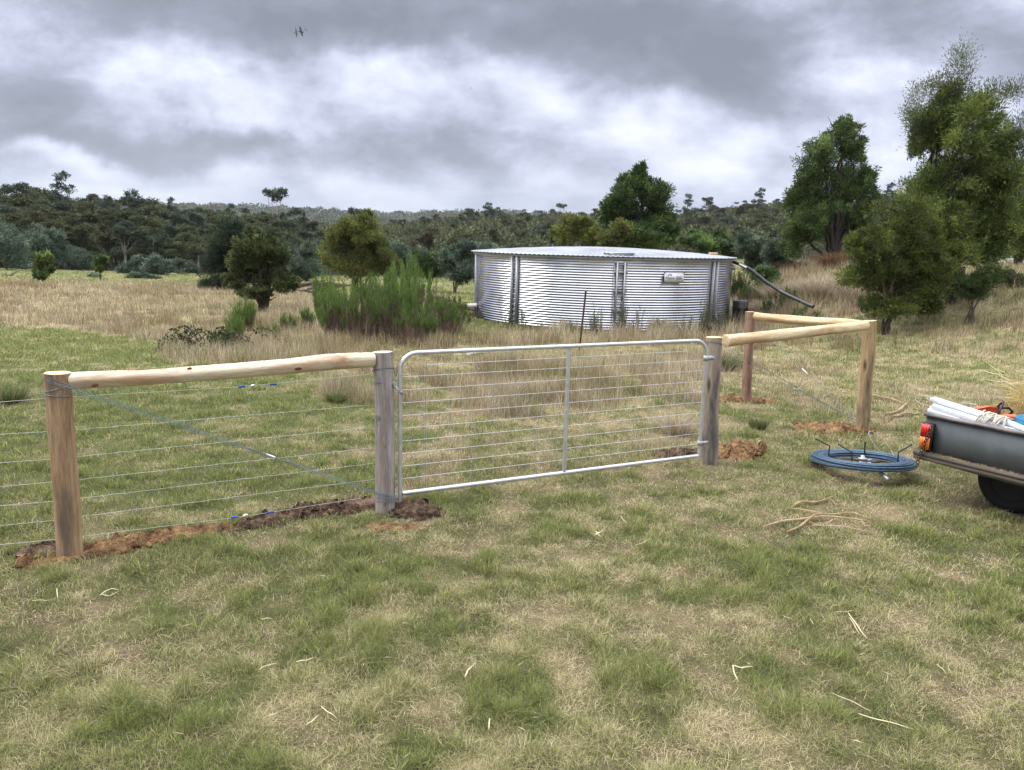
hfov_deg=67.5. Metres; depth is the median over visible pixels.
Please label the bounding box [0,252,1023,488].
tall dry grass
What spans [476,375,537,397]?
grass tussock
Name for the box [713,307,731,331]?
tall weed
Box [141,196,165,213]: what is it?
gum tree
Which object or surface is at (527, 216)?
gum tree
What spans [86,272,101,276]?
silver wattle
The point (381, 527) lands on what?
dirt mound
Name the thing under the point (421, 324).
broom bush
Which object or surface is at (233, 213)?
gum tree
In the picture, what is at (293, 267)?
silver wattle
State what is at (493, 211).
gum tree
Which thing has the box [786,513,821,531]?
bark strip
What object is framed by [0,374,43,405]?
rush tussock
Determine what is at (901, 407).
bark strip
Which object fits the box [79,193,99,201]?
gum tree
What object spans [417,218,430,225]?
gum tree
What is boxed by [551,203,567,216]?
tall gum
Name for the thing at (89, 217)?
gum tree
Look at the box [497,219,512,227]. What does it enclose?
gum tree
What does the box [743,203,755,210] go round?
gum tree
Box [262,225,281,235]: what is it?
gum tree
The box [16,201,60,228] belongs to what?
gum tree
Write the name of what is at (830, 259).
dead fern
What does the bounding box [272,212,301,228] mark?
gum tree
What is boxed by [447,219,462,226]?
gum tree
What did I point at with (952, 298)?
broom bush
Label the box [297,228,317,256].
gum tree
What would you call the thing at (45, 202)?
gum tree
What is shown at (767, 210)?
gum tree
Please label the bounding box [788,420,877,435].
dirt mound
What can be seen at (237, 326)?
broom bush
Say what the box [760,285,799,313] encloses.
broom bush
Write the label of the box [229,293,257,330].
broom bush
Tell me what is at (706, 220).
gum tree
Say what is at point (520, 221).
gum tree
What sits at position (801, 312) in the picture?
broom bush
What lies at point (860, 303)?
broom bush
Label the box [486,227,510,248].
gum tree
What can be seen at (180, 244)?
gum tree
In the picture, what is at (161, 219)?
gum tree
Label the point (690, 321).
tall weed
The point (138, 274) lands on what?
silver wattle
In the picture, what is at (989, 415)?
rope coil
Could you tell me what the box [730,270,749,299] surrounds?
broom bush
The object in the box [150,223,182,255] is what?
gum tree
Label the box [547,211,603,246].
wattle tree
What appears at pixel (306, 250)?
silver wattle
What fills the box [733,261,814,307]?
poly pipe
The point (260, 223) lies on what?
gum tree
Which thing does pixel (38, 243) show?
silver wattle
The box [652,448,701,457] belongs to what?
dirt mound
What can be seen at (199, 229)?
gum tree
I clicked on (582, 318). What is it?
steel picket
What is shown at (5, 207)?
gum tree
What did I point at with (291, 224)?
gum tree
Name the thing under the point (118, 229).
gum tree
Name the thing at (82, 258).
silver wattle
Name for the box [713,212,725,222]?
gum tree
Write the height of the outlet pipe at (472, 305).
0.170 m
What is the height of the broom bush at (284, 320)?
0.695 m
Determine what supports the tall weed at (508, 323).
on the ground at (638, 600)
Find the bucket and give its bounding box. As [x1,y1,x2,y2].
[1015,414,1023,425]
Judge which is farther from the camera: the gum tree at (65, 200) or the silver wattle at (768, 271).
the gum tree at (65, 200)
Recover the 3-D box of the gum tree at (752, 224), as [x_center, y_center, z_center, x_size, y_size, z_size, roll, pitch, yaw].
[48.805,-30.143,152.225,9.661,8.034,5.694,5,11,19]
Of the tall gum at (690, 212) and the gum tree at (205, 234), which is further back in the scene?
the tall gum at (690, 212)
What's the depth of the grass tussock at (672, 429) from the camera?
8.24 m
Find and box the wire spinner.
[809,431,916,480]
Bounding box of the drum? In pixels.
[732,300,748,320]
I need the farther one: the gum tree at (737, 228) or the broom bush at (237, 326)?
the gum tree at (737, 228)
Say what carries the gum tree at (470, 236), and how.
on the ground at (638, 600)
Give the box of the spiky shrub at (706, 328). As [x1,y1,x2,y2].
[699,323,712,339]
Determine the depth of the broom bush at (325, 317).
19.14 m
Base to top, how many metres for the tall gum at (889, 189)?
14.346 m
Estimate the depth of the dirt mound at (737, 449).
7.47 m
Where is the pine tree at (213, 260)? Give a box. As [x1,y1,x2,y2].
[195,217,250,289]
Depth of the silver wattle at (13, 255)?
64.34 m
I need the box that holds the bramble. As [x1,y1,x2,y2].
[153,324,282,352]
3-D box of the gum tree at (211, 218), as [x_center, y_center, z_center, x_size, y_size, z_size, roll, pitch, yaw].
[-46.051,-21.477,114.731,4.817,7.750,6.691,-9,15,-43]
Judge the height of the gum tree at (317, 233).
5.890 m
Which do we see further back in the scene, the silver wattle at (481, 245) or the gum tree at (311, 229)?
the gum tree at (311, 229)
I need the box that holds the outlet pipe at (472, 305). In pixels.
[467,303,476,307]
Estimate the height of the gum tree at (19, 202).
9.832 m
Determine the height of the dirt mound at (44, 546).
0.085 m
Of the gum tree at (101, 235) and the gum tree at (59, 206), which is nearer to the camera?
the gum tree at (101, 235)
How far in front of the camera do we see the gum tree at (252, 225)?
96.39 m
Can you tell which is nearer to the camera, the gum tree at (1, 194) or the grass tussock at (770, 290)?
the grass tussock at (770, 290)
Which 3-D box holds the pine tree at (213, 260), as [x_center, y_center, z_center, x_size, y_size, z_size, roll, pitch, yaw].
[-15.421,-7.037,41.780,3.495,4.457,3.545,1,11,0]
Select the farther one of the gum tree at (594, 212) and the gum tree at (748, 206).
the gum tree at (594, 212)
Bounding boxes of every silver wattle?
[0,215,32,269]
[9,222,64,268]
[37,226,76,266]
[61,246,93,269]
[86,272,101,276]
[113,252,174,274]
[124,271,162,278]
[167,255,200,273]
[277,234,311,277]
[294,239,323,281]
[388,237,421,280]
[408,244,448,283]
[437,237,479,292]
[475,240,498,249]
[675,227,727,254]
[705,227,739,256]
[731,227,766,274]
[748,263,782,283]
[759,236,796,269]
[846,228,875,265]
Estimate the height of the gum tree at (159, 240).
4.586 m
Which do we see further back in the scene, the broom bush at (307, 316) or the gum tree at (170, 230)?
the gum tree at (170, 230)
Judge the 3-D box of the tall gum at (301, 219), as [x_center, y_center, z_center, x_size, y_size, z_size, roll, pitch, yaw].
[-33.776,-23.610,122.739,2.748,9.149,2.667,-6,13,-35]
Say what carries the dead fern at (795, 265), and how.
on the ground at (638, 600)
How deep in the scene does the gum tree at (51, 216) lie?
93.48 m
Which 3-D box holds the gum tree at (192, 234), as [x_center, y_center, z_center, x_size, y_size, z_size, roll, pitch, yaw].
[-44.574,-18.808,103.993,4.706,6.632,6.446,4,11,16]
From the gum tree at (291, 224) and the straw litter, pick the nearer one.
the straw litter
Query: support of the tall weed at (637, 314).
on the ground at (638, 600)
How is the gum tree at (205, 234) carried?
on the ground at (638, 600)
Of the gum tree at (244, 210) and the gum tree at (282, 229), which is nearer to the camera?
the gum tree at (282, 229)
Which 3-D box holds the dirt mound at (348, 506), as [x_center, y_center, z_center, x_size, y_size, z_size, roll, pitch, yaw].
[-1.479,0.916,5.615,1.412,0.131,0.350,-6,13,-35]
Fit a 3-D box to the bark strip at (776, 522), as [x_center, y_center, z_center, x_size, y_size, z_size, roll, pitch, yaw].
[2.210,1.002,5.680,0.886,0.035,0.165,-1,11,-15]
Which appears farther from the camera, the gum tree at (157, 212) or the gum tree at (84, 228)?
the gum tree at (157, 212)
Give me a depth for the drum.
26.71 m
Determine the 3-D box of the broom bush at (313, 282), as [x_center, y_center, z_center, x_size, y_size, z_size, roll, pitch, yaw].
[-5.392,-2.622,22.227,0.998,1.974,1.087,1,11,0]
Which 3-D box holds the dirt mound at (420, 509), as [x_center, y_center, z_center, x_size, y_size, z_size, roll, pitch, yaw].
[-0.758,0.902,5.723,0.558,0.152,0.356,6,11,21]
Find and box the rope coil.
[975,410,1014,426]
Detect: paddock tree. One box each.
[30,249,56,281]
[92,253,108,279]
[218,224,303,311]
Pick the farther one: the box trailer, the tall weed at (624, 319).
the tall weed at (624, 319)
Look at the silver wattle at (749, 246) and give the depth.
39.73 m
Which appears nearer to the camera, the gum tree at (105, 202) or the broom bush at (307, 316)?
the broom bush at (307, 316)
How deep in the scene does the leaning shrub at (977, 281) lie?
19.70 m
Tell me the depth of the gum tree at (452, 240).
122.75 m
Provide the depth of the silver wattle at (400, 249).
46.84 m
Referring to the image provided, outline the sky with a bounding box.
[0,0,1023,214]
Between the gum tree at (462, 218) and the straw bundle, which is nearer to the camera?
the straw bundle
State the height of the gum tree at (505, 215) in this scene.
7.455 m
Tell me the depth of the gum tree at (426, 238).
114.32 m
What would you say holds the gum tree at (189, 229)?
on the ground at (638, 600)
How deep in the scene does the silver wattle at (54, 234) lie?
70.38 m
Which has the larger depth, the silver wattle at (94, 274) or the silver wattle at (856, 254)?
the silver wattle at (94, 274)
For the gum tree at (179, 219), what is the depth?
107.09 m
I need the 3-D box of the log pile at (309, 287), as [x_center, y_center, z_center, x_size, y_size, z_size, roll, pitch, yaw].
[-9.648,-4.910,38.635,3.337,0.826,1.533,1,11,0]
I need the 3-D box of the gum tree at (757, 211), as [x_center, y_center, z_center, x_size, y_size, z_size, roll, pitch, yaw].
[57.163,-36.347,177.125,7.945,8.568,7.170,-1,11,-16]
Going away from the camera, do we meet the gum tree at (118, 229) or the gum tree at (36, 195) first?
the gum tree at (118, 229)
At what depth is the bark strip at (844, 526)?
5.55 m
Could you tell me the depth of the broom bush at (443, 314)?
19.57 m
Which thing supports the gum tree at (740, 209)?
on the ground at (638, 600)
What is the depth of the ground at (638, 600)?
4.58 m
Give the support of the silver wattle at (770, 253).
on the ground at (638, 600)
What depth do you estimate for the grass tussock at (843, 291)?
25.12 m
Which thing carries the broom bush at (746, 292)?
on the ground at (638, 600)
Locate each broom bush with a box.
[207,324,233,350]
[222,305,246,341]
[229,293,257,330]
[255,322,281,337]
[278,310,299,330]
[299,306,316,329]
[310,263,341,323]
[313,277,363,340]
[337,279,391,341]
[356,266,400,335]
[371,275,416,344]
[383,247,423,327]
[393,295,437,346]
[399,267,447,328]
[424,290,461,339]
[443,295,471,332]
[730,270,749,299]
[734,271,783,304]
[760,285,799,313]
[787,305,826,317]
[855,291,918,319]
[938,284,996,306]
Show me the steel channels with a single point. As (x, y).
(946, 407)
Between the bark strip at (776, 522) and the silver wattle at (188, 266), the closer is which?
the bark strip at (776, 522)
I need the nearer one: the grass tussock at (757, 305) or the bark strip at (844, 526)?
the bark strip at (844, 526)
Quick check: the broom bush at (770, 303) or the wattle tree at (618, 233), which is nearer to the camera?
the broom bush at (770, 303)
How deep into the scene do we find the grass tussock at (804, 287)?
26.99 m
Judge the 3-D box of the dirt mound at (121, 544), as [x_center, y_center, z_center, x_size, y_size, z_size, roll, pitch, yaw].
[-2.417,1.011,5.035,1.560,0.127,0.314,-6,13,-34]
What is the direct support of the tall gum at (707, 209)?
on the ground at (638, 600)
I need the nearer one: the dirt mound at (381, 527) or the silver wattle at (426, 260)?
the dirt mound at (381, 527)
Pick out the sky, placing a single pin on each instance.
(375, 106)
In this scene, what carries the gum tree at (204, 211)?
on the ground at (638, 600)
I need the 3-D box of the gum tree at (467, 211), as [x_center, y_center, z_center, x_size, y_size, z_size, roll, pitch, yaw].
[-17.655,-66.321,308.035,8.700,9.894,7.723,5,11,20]
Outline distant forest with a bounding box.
[66,195,991,253]
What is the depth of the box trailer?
5.98 m
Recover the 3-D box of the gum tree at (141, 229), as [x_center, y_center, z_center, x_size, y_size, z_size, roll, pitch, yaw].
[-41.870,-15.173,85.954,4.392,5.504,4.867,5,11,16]
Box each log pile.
[287,279,350,292]
[424,294,473,311]
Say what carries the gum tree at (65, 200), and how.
on the ground at (638, 600)
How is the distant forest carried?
on the ground at (638, 600)
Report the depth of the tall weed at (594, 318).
22.01 m
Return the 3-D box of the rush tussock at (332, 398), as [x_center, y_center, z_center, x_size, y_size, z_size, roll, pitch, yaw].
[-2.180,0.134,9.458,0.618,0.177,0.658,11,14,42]
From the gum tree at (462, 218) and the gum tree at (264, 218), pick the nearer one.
the gum tree at (264, 218)
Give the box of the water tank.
[471,246,736,330]
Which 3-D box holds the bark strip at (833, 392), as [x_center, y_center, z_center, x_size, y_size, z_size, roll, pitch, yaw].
[4.581,0.117,10.861,1.123,0.032,0.103,-7,14,-40]
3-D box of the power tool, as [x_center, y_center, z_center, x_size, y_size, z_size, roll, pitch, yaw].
[4.050,0.226,6.059,0.283,0.206,0.073,4,11,16]
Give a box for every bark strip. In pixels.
[763,515,866,526]
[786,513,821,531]
[790,496,833,507]
[791,508,868,518]
[812,524,875,531]
[817,389,857,398]
[873,394,902,403]
[884,401,909,413]
[891,412,919,416]
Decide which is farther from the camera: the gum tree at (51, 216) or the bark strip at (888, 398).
the gum tree at (51, 216)
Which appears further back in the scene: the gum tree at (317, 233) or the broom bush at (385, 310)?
the gum tree at (317, 233)
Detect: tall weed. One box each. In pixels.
[500,305,520,329]
[519,308,531,328]
[534,321,547,330]
[588,302,602,334]
[612,293,629,333]
[630,305,644,330]
[676,313,692,331]
[699,295,711,330]
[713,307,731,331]
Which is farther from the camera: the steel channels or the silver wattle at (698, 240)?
the silver wattle at (698, 240)
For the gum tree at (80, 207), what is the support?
on the ground at (638, 600)
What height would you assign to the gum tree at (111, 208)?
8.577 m
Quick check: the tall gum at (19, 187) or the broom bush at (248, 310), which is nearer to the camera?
the broom bush at (248, 310)
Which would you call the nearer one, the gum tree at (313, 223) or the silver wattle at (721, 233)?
the silver wattle at (721, 233)
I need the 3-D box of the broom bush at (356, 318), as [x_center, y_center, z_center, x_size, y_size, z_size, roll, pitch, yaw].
[-3.667,-1.857,19.015,1.330,1.703,1.176,1,11,0]
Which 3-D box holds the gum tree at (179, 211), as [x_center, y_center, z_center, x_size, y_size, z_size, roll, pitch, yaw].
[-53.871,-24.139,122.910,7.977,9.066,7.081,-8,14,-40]
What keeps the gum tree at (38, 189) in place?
on the ground at (638, 600)
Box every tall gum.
[0,181,33,208]
[47,170,85,214]
[121,188,147,221]
[165,197,177,219]
[224,203,234,211]
[254,186,301,219]
[291,209,310,231]
[348,206,359,215]
[465,208,480,220]
[481,202,496,218]
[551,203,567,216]
[675,194,698,218]
[698,197,718,216]
[751,187,770,210]
[882,182,897,207]
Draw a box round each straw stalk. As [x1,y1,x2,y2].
[848,613,866,637]
[860,714,911,728]
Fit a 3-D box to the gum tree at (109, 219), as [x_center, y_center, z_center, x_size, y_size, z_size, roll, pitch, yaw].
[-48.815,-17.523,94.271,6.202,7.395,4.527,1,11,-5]
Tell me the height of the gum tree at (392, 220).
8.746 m
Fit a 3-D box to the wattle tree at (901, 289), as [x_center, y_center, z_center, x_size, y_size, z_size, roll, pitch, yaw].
[10.175,-3.161,20.246,3.135,3.933,2.132,-3,11,-23]
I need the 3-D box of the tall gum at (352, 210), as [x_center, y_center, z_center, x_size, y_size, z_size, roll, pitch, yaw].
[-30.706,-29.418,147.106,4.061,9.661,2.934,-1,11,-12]
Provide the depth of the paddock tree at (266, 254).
26.17 m
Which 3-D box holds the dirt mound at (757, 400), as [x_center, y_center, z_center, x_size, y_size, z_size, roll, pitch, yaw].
[3.101,0.195,10.267,1.246,0.126,0.465,1,11,0]
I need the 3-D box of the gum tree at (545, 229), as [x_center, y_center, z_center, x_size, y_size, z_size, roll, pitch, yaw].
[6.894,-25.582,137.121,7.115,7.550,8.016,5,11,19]
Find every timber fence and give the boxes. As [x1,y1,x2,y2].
[0,351,396,556]
[702,311,876,465]
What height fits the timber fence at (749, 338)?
1.406 m
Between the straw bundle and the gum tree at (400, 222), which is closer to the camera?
the straw bundle
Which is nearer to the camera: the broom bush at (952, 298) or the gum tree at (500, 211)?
the broom bush at (952, 298)
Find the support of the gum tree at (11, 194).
on the ground at (638, 600)
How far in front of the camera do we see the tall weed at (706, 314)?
22.53 m
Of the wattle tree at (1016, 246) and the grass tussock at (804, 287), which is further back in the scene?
the wattle tree at (1016, 246)
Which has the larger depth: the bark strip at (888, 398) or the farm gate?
the bark strip at (888, 398)
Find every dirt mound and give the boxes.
[6,539,84,557]
[12,522,234,569]
[222,495,374,532]
[354,523,430,531]
[389,497,445,521]
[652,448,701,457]
[695,438,769,460]
[719,392,779,403]
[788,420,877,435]
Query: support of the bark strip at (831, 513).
on the ground at (638, 600)
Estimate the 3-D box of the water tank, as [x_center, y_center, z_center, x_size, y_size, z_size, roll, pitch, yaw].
[3.198,-3.725,27.665,9.360,2.495,9.372,1,11,0]
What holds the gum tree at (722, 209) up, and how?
on the ground at (638, 600)
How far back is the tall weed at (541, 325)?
22.25 m
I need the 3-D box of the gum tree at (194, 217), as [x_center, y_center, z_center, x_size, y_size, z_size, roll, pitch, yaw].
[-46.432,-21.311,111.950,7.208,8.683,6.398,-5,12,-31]
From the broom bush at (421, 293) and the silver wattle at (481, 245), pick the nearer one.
the broom bush at (421, 293)
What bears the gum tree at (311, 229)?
on the ground at (638, 600)
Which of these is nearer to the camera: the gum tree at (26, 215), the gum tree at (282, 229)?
the gum tree at (26, 215)
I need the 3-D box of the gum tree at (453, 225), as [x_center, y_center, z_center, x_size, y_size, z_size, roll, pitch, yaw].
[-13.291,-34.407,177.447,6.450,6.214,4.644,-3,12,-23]
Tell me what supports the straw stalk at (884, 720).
on the ground at (638, 600)
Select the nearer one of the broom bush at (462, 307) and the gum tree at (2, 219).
the broom bush at (462, 307)
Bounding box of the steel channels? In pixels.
[915,395,1023,430]
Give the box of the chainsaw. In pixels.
[974,401,1013,414]
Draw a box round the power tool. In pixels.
[1002,414,1014,418]
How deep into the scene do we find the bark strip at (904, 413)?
9.46 m
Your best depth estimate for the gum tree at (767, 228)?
123.44 m
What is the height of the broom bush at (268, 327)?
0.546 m
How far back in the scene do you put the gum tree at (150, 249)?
84.32 m
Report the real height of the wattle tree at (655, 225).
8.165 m
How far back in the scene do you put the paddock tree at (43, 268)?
45.55 m
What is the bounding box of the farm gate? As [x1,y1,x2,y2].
[391,339,714,502]
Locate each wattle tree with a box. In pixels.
[314,207,404,295]
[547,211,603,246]
[593,217,634,246]
[595,158,684,250]
[775,113,889,261]
[833,187,962,334]
[879,27,1023,313]
[1008,182,1023,265]
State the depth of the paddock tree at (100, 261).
48.08 m
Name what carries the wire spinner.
on the ground at (638, 600)
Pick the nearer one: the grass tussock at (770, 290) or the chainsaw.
the chainsaw
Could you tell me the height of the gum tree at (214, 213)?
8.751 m
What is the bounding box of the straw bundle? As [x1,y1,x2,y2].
[979,354,1023,414]
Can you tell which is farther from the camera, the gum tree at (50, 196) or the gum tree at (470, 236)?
the gum tree at (50, 196)
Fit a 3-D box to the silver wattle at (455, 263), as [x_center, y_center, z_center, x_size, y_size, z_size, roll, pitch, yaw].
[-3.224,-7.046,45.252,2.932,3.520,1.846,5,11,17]
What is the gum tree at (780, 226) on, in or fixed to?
on the ground at (638, 600)
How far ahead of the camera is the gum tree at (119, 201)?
127.97 m
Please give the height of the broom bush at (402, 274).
2.450 m
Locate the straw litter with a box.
[0,368,1008,769]
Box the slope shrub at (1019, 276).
[996,269,1023,287]
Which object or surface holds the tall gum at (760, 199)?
on the ground at (638, 600)
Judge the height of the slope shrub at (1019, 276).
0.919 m
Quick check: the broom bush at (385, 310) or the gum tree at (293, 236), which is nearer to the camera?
the broom bush at (385, 310)
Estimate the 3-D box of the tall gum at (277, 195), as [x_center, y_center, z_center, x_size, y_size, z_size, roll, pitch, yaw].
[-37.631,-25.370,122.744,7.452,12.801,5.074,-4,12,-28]
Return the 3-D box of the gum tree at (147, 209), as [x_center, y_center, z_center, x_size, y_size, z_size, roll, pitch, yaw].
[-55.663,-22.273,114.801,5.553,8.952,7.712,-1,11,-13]
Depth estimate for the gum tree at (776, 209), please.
232.31 m
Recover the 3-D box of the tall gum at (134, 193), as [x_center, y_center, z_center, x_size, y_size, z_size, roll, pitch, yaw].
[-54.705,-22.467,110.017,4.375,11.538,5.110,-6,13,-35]
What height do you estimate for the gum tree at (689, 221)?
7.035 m
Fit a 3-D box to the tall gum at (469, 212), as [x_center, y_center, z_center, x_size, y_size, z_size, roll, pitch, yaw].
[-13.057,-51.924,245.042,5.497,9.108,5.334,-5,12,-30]
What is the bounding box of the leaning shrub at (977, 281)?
[950,259,1015,324]
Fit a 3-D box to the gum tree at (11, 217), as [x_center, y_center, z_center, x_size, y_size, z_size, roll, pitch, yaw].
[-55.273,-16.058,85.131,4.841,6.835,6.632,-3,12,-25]
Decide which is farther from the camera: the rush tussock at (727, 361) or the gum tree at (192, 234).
the gum tree at (192, 234)
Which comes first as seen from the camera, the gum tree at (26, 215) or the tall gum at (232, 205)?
the gum tree at (26, 215)
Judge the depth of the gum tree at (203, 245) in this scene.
88.81 m
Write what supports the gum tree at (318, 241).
on the ground at (638, 600)
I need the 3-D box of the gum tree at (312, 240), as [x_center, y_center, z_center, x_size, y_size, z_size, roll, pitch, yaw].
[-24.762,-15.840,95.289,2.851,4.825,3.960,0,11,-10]
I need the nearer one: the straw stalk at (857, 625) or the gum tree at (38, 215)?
the straw stalk at (857, 625)
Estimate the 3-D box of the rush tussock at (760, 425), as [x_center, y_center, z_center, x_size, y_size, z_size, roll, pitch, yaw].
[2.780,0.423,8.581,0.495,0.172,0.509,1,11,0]
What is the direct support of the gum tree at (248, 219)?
on the ground at (638, 600)
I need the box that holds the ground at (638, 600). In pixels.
[0,206,1023,769]
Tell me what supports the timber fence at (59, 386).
on the ground at (638, 600)
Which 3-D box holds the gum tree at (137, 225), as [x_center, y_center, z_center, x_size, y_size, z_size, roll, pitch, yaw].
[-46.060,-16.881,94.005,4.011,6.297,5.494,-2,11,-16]
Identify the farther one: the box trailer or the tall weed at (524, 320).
the tall weed at (524, 320)
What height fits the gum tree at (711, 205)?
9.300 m
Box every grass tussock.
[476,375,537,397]
[641,406,699,435]
[646,315,677,328]
[744,278,801,299]
[748,296,778,312]
[771,271,850,304]
[823,283,873,306]
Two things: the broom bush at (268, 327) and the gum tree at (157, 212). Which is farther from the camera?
the gum tree at (157, 212)
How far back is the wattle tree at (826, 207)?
36.34 m
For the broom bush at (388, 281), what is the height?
1.946 m
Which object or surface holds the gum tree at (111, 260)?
on the ground at (638, 600)
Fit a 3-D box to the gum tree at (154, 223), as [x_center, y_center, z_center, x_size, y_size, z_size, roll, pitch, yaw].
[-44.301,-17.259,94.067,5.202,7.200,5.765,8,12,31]
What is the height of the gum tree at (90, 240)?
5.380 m
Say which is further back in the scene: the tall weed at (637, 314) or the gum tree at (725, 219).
the gum tree at (725, 219)
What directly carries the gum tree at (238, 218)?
on the ground at (638, 600)
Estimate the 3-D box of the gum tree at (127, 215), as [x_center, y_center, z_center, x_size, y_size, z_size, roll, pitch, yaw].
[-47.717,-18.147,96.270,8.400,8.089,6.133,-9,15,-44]
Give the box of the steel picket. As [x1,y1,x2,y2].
[579,291,586,354]
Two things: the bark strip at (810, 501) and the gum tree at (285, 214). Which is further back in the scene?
the gum tree at (285, 214)
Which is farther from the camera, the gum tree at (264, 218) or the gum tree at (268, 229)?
the gum tree at (264, 218)
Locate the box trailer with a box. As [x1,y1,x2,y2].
[913,398,1023,512]
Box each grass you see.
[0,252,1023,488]
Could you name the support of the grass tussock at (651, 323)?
on the ground at (638, 600)
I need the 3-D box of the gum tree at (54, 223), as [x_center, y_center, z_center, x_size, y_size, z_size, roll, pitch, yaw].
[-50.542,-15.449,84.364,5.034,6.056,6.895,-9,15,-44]
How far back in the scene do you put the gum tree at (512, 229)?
146.75 m
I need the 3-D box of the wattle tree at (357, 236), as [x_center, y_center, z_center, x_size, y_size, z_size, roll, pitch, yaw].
[-6.728,-5.680,33.681,3.498,4.197,3.023,-5,12,-29]
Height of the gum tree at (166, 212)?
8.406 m
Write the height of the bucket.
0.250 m
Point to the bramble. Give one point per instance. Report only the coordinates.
(192, 331)
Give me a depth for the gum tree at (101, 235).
91.40 m
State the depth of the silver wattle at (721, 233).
45.10 m
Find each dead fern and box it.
[766,258,812,274]
[798,249,850,269]
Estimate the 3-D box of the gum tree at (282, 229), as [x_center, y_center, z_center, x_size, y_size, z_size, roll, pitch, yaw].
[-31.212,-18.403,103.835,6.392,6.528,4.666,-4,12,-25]
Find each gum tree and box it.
[0,192,12,200]
[0,192,23,203]
[0,193,46,212]
[0,203,22,267]
[0,211,18,267]
[1,210,36,268]
[7,211,52,267]
[9,210,48,247]
[12,191,48,200]
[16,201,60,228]
[22,214,55,238]
[25,196,53,210]
[27,185,52,201]
[31,217,73,267]
[47,194,63,200]
[47,200,74,264]
[50,194,74,205]
[55,210,84,268]
[59,229,101,269]
[60,200,101,234]
[66,222,105,270]
[76,208,112,269]
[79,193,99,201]
[84,240,128,269]
[88,223,121,259]
[91,194,123,210]
[92,206,122,265]
[95,212,132,265]
[104,219,148,262]
[106,207,162,260]
[110,195,137,208]
[114,225,152,257]
[127,222,148,255]
[128,214,168,253]
[131,226,175,260]
[135,206,155,216]
[139,233,175,263]
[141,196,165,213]
[142,215,171,232]
[146,204,173,220]
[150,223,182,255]
[160,210,187,221]
[161,232,200,264]
[162,211,198,250]
[168,223,201,254]
[170,206,187,218]
[172,223,212,260]
[173,209,215,264]
[181,227,204,270]
[184,237,206,265]
[193,207,213,218]
[199,216,218,235]
[199,234,223,250]
[202,222,219,271]
[210,209,224,223]
[213,212,242,223]
[223,211,235,217]
[233,217,248,224]
[238,208,265,224]
[242,213,265,225]
[243,222,270,239]
[246,213,286,229]
[253,221,264,228]
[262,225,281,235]
[271,218,306,244]
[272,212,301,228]
[273,225,293,243]
[276,231,302,246]
[290,218,317,231]
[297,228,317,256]
[299,220,324,238]
[302,238,321,264]
[307,230,327,249]
[314,236,328,270]
[386,219,396,224]
[397,219,407,228]
[404,227,440,254]
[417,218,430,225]
[441,230,468,249]
[445,223,458,228]
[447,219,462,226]
[450,231,479,264]
[456,216,470,223]
[462,208,474,218]
[483,208,496,215]
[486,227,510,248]
[494,207,504,216]
[495,213,512,222]
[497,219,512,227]
[502,219,528,231]
[508,222,528,247]
[524,215,533,221]
[534,221,558,246]
[589,208,597,218]
[680,214,715,252]
[680,218,694,249]
[705,201,718,215]
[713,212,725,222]
[714,207,727,215]
[718,216,736,225]
[728,226,750,259]
[733,205,747,219]
[737,213,769,228]
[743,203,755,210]
[748,209,774,226]
[759,217,785,243]
[761,209,781,220]
[769,203,788,217]
[775,223,794,258]
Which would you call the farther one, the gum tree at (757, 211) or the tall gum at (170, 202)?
the gum tree at (757, 211)
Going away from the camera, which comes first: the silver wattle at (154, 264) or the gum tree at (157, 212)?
the silver wattle at (154, 264)
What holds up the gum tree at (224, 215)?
on the ground at (638, 600)
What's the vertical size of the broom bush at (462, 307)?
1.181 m
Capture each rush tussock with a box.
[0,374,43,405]
[316,390,356,402]
[689,348,754,371]
[745,415,777,430]
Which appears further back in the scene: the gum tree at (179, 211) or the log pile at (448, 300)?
the gum tree at (179, 211)
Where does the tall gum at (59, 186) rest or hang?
on the ground at (638, 600)
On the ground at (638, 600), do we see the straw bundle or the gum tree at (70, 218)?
the gum tree at (70, 218)
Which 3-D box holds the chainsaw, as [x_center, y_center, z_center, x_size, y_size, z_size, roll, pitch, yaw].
[3.821,0.206,6.285,0.578,0.165,0.113,2,11,3]
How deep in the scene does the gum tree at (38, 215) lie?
85.94 m
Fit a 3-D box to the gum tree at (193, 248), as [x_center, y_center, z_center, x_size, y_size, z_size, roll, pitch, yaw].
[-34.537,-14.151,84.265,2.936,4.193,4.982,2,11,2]
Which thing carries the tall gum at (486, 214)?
on the ground at (638, 600)
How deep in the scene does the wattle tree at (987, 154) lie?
20.91 m

